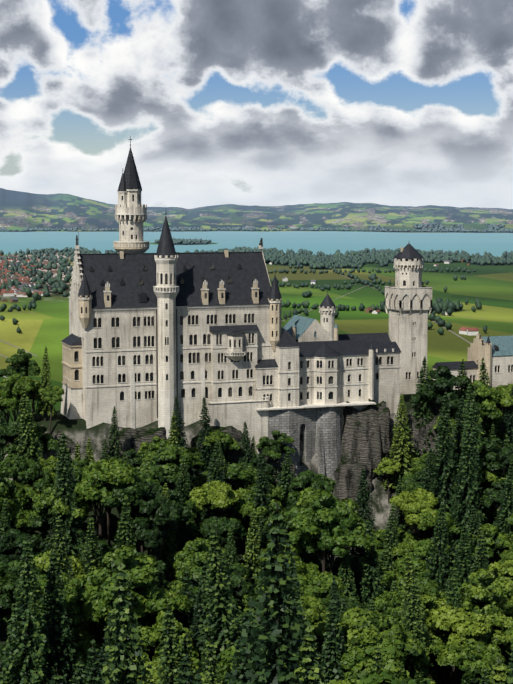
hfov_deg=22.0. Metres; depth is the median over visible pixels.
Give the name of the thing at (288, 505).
tree
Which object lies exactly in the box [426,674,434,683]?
tree
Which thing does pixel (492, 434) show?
tree
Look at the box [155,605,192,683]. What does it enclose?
tree
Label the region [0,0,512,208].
sky
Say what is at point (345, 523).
tree
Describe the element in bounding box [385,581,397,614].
tree
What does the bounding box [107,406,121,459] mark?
tree
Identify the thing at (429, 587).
tree
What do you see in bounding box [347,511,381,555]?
tree
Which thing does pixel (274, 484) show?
tree
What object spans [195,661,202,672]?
tree
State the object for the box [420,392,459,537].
tree
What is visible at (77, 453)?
tree
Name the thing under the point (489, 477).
tree
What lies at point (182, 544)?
tree
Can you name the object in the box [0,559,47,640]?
tree
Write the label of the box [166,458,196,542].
tree
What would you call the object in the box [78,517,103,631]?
tree
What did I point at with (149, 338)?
castle
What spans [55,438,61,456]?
tree
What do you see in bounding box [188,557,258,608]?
tree
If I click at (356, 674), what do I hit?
tree
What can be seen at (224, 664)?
tree
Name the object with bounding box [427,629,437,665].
tree
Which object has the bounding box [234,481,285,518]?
tree
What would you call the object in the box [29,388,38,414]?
tree
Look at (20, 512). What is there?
tree
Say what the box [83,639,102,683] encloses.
tree
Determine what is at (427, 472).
tree
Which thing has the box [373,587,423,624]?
tree
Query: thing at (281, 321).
farm roads
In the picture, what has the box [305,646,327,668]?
tree
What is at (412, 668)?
tree
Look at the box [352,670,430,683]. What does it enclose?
tree
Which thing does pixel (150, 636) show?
tree
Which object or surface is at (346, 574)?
tree
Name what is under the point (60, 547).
tree
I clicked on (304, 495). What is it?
tree
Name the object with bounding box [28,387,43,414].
tree
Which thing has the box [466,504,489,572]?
tree
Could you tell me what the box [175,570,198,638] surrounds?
tree
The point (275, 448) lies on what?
tree
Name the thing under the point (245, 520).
tree
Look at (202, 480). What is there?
tree
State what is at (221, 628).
tree
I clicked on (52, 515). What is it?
tree
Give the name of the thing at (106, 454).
tree
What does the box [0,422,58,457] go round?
tree
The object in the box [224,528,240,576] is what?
tree
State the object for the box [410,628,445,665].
tree
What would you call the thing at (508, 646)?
tree
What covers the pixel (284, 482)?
tree
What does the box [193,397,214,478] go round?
tree
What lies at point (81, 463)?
tree
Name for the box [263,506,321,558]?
tree
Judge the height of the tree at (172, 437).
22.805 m
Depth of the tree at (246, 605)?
254.22 m
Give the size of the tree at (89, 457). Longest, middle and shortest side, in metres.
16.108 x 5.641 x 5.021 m
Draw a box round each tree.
[0,348,40,421]
[0,373,40,452]
[0,387,23,444]
[0,409,9,461]
[0,421,24,454]
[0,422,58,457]
[0,443,9,520]
[0,453,53,532]
[0,467,28,514]
[0,482,39,553]
[0,498,12,554]
[0,529,42,635]
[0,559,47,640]
[0,561,17,577]
[0,608,17,682]
[0,640,36,682]
[0,672,7,683]
[1,537,54,683]
[12,384,42,505]
[19,572,101,676]
[27,486,88,542]
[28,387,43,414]
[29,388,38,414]
[32,550,84,580]
[32,675,39,683]
[34,551,85,683]
[35,346,56,419]
[38,386,64,434]
[39,456,57,483]
[39,522,52,552]
[42,515,83,679]
[44,431,87,572]
[48,447,87,554]
[50,668,62,683]
[52,465,85,500]
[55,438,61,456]
[64,627,103,679]
[67,457,136,539]
[69,659,87,683]
[70,458,94,467]
[73,443,86,500]
[76,462,98,539]
[76,539,114,570]
[77,559,107,682]
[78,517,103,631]
[81,545,191,619]
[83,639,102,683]
[84,438,94,461]
[95,585,179,644]
[98,609,123,683]
[99,477,149,519]
[100,438,108,459]
[101,563,153,683]
[104,505,111,547]
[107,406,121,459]
[109,496,136,572]
[111,551,166,581]
[118,481,181,554]
[119,449,143,467]
[127,495,191,559]
[130,611,198,663]
[134,468,159,551]
[135,657,198,683]
[136,444,199,489]
[137,435,168,453]
[142,439,172,483]
[145,566,163,659]
[148,566,175,660]
[150,483,177,579]
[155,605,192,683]
[165,478,189,553]
[165,579,199,615]
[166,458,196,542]
[168,412,185,490]
[171,396,196,486]
[173,537,221,612]
[174,499,196,555]
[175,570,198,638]
[176,634,194,673]
[177,654,193,683]
[183,539,225,553]
[185,481,201,523]
[187,447,205,468]
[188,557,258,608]
[189,480,242,517]
[189,561,212,659]
[189,646,252,683]
[190,673,202,683]
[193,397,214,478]
[193,516,247,546]
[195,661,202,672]
[196,441,236,554]
[197,529,250,665]
[198,470,210,485]
[199,656,214,667]
[202,428,241,458]
[202,638,222,683]
[207,610,249,636]
[209,463,259,542]
[215,438,239,517]
[221,432,233,487]
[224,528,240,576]
[225,603,260,683]
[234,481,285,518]
[236,501,314,683]
[236,595,244,611]
[238,422,257,497]
[238,482,253,527]
[239,453,280,519]
[240,594,256,608]
[241,507,262,595]
[243,587,306,624]
[244,436,256,486]
[248,452,271,545]
[252,633,265,672]
[254,576,287,593]
[255,514,267,576]
[256,430,294,461]
[258,512,282,526]
[260,541,319,577]
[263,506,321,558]
[264,607,295,679]
[269,482,279,486]
[271,589,334,636]
[276,447,294,530]
[280,469,335,565]
[281,501,301,531]
[284,564,311,682]
[288,490,372,571]
[289,625,327,683]
[296,487,339,507]
[296,571,345,670]
[303,502,359,573]
[304,549,329,572]
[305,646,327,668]
[311,640,324,670]
[318,592,367,613]
[318,596,346,682]
[320,659,411,683]
[328,555,367,577]
[328,576,341,639]
[334,634,405,675]
[336,596,347,640]
[336,606,424,656]
[337,555,359,599]
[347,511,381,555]
[349,469,378,592]
[351,551,365,603]
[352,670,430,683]
[358,517,385,614]
[362,527,421,561]
[362,604,381,614]
[367,599,374,610]
[368,644,383,673]
[370,570,404,600]
[373,457,403,503]
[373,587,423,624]
[376,502,399,574]
[380,546,390,611]
[382,393,415,489]
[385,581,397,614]
[389,488,437,576]
[391,475,412,558]
[391,539,429,562]
[394,538,451,578]
[397,576,440,600]
[399,553,438,683]
[401,581,432,680]
[402,468,435,492]
[409,365,479,416]
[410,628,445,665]
[411,356,435,463]
[411,448,434,539]
[411,452,438,470]
[417,508,461,538]
[417,594,450,672]
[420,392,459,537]
[423,500,452,593]
[426,605,508,644]
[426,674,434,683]
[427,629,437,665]
[428,629,458,683]
[429,559,457,577]
[433,409,483,446]
[433,559,462,683]
[435,634,508,683]
[437,591,449,671]
[439,407,454,452]
[445,396,465,501]
[446,408,486,561]
[450,359,467,455]
[450,523,474,587]
[450,568,512,629]
[451,380,502,426]
[454,581,506,597]
[458,384,496,515]
[459,523,511,564]
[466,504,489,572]
[469,468,507,523]
[469,531,507,665]
[472,438,512,522]
[479,357,500,436]
[480,388,502,448]
[480,479,512,509]
[480,668,489,683]
[488,458,512,563]
[488,656,506,683]
[489,422,497,446]
[489,558,512,596]
[490,435,512,516]
[492,595,512,630]
[492,626,508,662]
[495,383,512,427]
[497,628,512,656]
[498,386,512,454]
[498,544,512,563]
[502,667,512,682]
[506,647,512,683]
[507,514,512,524]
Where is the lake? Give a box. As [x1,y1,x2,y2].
[0,231,512,256]
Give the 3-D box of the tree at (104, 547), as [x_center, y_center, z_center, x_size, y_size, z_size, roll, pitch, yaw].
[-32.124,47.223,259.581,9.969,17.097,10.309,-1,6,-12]
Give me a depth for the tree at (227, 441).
310.43 m
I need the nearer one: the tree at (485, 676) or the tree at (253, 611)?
the tree at (485, 676)
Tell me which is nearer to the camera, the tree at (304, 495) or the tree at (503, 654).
the tree at (503, 654)
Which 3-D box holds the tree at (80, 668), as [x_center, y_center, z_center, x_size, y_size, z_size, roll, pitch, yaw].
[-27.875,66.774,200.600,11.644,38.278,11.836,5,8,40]
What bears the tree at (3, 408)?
on the ground
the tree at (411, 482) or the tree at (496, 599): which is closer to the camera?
the tree at (496, 599)
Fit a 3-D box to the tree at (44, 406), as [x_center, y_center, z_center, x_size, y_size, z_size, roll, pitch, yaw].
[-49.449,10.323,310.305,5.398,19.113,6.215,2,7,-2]
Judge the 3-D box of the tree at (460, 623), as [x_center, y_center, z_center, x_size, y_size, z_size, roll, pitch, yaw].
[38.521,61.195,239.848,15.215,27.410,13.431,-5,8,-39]
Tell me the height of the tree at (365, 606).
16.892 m
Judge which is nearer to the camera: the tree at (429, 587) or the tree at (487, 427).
the tree at (429, 587)
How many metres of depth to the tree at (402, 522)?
309.01 m
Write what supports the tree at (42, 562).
on the ground
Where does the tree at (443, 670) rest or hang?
on the ground
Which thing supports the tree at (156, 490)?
on the ground
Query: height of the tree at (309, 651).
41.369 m
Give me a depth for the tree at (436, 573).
280.45 m
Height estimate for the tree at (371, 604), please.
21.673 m
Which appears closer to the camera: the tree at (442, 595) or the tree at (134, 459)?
the tree at (442, 595)
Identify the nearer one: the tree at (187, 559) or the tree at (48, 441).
the tree at (187, 559)
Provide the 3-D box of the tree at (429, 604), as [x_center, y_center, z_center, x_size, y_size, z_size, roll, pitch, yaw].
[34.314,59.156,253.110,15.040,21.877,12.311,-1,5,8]
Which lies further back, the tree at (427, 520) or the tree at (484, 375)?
the tree at (484, 375)
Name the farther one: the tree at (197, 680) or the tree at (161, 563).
the tree at (161, 563)
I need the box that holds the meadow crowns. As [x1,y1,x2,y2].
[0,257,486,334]
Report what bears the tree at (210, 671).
on the ground
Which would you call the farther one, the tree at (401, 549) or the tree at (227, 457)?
the tree at (227, 457)
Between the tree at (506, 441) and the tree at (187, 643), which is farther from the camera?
the tree at (506, 441)
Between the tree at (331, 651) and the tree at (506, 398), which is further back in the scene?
the tree at (506, 398)
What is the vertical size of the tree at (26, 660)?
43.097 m
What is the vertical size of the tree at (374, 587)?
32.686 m
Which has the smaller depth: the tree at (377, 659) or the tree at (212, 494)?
the tree at (377, 659)
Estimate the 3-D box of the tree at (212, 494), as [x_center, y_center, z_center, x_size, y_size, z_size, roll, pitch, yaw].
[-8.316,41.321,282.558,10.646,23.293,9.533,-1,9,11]
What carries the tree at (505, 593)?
on the ground
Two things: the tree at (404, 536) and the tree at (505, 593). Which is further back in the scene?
the tree at (404, 536)
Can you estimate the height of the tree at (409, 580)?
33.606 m
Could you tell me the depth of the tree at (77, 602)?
228.28 m
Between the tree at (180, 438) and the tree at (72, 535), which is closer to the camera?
the tree at (72, 535)
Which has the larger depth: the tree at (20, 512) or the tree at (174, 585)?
the tree at (20, 512)
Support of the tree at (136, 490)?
on the ground
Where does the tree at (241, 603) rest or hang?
on the ground
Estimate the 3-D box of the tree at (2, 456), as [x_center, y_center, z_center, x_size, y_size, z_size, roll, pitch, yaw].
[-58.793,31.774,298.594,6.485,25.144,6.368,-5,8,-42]
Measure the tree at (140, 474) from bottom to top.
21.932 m
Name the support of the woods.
on the ground
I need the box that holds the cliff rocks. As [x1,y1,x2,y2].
[56,398,497,524]
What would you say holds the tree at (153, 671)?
on the ground
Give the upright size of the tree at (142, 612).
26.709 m
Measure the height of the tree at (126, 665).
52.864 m
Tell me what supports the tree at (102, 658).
on the ground
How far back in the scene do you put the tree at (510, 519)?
286.87 m
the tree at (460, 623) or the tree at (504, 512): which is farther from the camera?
the tree at (504, 512)
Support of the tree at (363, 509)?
on the ground
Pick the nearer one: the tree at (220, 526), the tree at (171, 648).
the tree at (171, 648)
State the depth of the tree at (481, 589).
250.30 m
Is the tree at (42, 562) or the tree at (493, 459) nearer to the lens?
the tree at (42, 562)
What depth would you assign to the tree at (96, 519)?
282.96 m
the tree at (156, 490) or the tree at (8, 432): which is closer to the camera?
the tree at (156, 490)
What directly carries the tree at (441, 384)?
on the ground
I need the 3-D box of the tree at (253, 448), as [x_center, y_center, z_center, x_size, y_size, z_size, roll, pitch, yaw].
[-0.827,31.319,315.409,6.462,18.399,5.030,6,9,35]
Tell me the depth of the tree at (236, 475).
290.95 m
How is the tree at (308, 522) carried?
on the ground
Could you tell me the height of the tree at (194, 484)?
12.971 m
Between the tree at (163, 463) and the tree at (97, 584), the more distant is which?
the tree at (163, 463)
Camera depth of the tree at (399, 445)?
326.83 m
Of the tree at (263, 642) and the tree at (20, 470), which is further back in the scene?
the tree at (20, 470)
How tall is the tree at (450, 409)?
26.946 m
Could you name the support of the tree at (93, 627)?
on the ground
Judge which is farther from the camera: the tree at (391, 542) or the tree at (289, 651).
the tree at (391, 542)
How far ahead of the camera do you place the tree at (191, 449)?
310.86 m
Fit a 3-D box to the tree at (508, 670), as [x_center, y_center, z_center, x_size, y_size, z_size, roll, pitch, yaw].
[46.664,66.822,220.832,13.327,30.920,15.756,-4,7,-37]
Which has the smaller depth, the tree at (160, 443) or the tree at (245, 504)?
the tree at (245, 504)
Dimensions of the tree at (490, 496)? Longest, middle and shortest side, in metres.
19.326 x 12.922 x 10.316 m
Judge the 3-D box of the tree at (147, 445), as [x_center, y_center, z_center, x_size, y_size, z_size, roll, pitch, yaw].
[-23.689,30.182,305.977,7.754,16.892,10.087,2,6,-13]
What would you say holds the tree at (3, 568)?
on the ground
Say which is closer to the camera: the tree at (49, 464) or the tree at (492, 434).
the tree at (49, 464)
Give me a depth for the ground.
3212.92 m
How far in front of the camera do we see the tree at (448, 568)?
291.21 m
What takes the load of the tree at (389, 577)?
on the ground
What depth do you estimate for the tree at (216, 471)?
287.17 m
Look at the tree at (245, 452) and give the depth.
312.52 m
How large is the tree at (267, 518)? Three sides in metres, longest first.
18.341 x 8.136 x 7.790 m
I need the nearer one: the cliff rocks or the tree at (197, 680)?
the tree at (197, 680)
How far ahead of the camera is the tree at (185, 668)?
182.80 m
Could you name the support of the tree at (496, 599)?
on the ground
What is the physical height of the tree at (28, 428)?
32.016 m
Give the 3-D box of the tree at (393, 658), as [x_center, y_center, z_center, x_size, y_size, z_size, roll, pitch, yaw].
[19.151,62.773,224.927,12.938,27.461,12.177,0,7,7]
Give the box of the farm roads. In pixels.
[0,269,472,377]
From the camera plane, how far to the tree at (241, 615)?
235.78 m
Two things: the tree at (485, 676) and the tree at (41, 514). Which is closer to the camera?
the tree at (485, 676)
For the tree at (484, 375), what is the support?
on the ground
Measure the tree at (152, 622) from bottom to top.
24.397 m
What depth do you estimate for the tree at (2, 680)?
140.28 m
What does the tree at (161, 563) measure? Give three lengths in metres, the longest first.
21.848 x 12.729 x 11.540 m
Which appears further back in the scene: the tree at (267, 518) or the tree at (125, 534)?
the tree at (267, 518)
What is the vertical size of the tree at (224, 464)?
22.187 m
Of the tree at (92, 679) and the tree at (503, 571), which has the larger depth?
the tree at (503, 571)
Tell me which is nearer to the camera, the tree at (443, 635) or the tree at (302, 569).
the tree at (443, 635)
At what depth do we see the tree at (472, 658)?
228.87 m
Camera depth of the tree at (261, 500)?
282.63 m
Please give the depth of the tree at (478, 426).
309.92 m
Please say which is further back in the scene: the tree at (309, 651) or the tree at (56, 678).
the tree at (56, 678)
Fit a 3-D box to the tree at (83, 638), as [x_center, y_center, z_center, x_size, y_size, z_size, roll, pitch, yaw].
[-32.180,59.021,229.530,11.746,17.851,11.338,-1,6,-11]
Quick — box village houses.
[0,251,478,334]
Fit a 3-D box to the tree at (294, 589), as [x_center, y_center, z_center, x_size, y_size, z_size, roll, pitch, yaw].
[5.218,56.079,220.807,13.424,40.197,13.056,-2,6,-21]
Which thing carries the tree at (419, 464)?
on the ground
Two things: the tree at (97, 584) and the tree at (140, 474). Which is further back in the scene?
the tree at (140, 474)
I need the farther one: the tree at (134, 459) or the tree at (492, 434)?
the tree at (492, 434)
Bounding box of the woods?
[0,223,512,312]
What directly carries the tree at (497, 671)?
on the ground
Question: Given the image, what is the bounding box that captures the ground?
[0,188,512,682]
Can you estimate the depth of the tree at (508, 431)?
334.55 m
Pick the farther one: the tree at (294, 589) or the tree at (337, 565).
the tree at (337, 565)
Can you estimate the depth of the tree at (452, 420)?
327.32 m
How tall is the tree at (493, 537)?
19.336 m
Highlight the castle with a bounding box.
[61,136,512,479]
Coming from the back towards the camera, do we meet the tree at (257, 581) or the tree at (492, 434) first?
the tree at (492, 434)
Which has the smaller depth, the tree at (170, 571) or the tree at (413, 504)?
the tree at (170, 571)
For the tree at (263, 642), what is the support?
on the ground
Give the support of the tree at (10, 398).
on the ground
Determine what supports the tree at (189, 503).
on the ground
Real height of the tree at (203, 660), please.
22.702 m
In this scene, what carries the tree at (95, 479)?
on the ground
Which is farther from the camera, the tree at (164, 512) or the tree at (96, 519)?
the tree at (96, 519)
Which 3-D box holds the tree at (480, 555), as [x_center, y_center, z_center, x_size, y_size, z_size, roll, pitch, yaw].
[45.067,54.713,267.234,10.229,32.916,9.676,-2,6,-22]
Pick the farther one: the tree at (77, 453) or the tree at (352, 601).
the tree at (77, 453)
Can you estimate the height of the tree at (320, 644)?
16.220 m
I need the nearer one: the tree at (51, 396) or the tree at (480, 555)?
the tree at (480, 555)
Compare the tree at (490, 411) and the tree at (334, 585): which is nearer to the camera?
the tree at (334, 585)
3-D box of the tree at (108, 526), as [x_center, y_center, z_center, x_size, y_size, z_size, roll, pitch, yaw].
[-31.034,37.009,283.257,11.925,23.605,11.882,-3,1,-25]
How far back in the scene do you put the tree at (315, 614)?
231.15 m
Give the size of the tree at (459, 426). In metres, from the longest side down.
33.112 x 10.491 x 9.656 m
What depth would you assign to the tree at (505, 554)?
275.71 m
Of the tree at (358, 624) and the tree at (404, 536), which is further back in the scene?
the tree at (404, 536)
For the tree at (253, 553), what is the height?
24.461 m
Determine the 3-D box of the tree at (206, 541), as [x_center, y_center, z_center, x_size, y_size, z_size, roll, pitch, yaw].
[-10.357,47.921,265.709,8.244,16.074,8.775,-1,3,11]
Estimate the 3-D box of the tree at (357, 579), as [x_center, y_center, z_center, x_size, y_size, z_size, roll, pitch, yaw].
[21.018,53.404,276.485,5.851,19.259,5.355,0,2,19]
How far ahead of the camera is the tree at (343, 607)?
231.76 m
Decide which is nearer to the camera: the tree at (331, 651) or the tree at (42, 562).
the tree at (331, 651)
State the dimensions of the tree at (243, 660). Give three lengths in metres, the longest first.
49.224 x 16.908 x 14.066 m
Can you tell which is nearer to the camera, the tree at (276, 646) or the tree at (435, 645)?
the tree at (276, 646)
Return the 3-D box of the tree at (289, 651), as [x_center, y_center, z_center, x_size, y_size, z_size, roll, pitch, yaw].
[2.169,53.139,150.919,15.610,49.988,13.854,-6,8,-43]
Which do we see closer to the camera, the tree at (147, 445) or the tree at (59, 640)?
the tree at (59, 640)
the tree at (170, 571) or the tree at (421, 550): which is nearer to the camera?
the tree at (170, 571)
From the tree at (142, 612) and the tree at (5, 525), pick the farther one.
the tree at (5, 525)
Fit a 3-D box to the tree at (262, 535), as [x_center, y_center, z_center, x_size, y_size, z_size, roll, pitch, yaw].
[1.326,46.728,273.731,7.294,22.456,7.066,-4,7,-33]
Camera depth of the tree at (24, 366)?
316.96 m
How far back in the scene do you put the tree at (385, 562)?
285.34 m
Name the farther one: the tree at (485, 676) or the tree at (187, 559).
the tree at (187, 559)
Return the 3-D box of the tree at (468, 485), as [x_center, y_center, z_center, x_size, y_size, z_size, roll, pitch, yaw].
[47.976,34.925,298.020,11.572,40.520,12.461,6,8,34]
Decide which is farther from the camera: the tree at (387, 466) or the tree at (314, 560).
the tree at (387, 466)
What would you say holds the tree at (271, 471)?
on the ground
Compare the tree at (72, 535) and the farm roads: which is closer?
the tree at (72, 535)
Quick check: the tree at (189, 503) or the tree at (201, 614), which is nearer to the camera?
the tree at (201, 614)
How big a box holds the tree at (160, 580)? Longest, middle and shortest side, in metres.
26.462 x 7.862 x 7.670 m
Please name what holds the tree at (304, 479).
on the ground
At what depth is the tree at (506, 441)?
309.42 m
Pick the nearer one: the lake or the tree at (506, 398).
the tree at (506, 398)
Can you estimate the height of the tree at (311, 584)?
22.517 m
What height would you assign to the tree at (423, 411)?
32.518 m
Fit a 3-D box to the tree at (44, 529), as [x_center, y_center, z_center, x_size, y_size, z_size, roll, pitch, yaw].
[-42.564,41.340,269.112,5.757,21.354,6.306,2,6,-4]
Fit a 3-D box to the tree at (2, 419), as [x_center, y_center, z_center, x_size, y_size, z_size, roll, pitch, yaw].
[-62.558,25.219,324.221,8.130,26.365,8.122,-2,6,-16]
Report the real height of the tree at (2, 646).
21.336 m
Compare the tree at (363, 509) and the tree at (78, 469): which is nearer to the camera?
the tree at (78, 469)
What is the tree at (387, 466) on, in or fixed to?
on the ground
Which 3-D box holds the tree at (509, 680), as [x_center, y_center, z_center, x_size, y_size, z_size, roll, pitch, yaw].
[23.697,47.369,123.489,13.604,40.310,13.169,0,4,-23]
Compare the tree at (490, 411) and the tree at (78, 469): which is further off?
the tree at (490, 411)
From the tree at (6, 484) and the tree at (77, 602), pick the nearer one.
the tree at (77, 602)
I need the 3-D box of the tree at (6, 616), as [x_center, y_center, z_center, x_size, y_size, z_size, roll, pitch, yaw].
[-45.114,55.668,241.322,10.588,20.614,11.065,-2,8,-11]
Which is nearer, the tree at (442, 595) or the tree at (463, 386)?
the tree at (442, 595)
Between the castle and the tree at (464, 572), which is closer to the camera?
the tree at (464, 572)
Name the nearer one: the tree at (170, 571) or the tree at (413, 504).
the tree at (170, 571)
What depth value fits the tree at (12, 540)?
254.92 m
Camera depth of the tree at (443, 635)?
242.21 m
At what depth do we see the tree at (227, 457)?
313.61 m
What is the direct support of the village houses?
on the ground
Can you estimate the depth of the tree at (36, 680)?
200.40 m

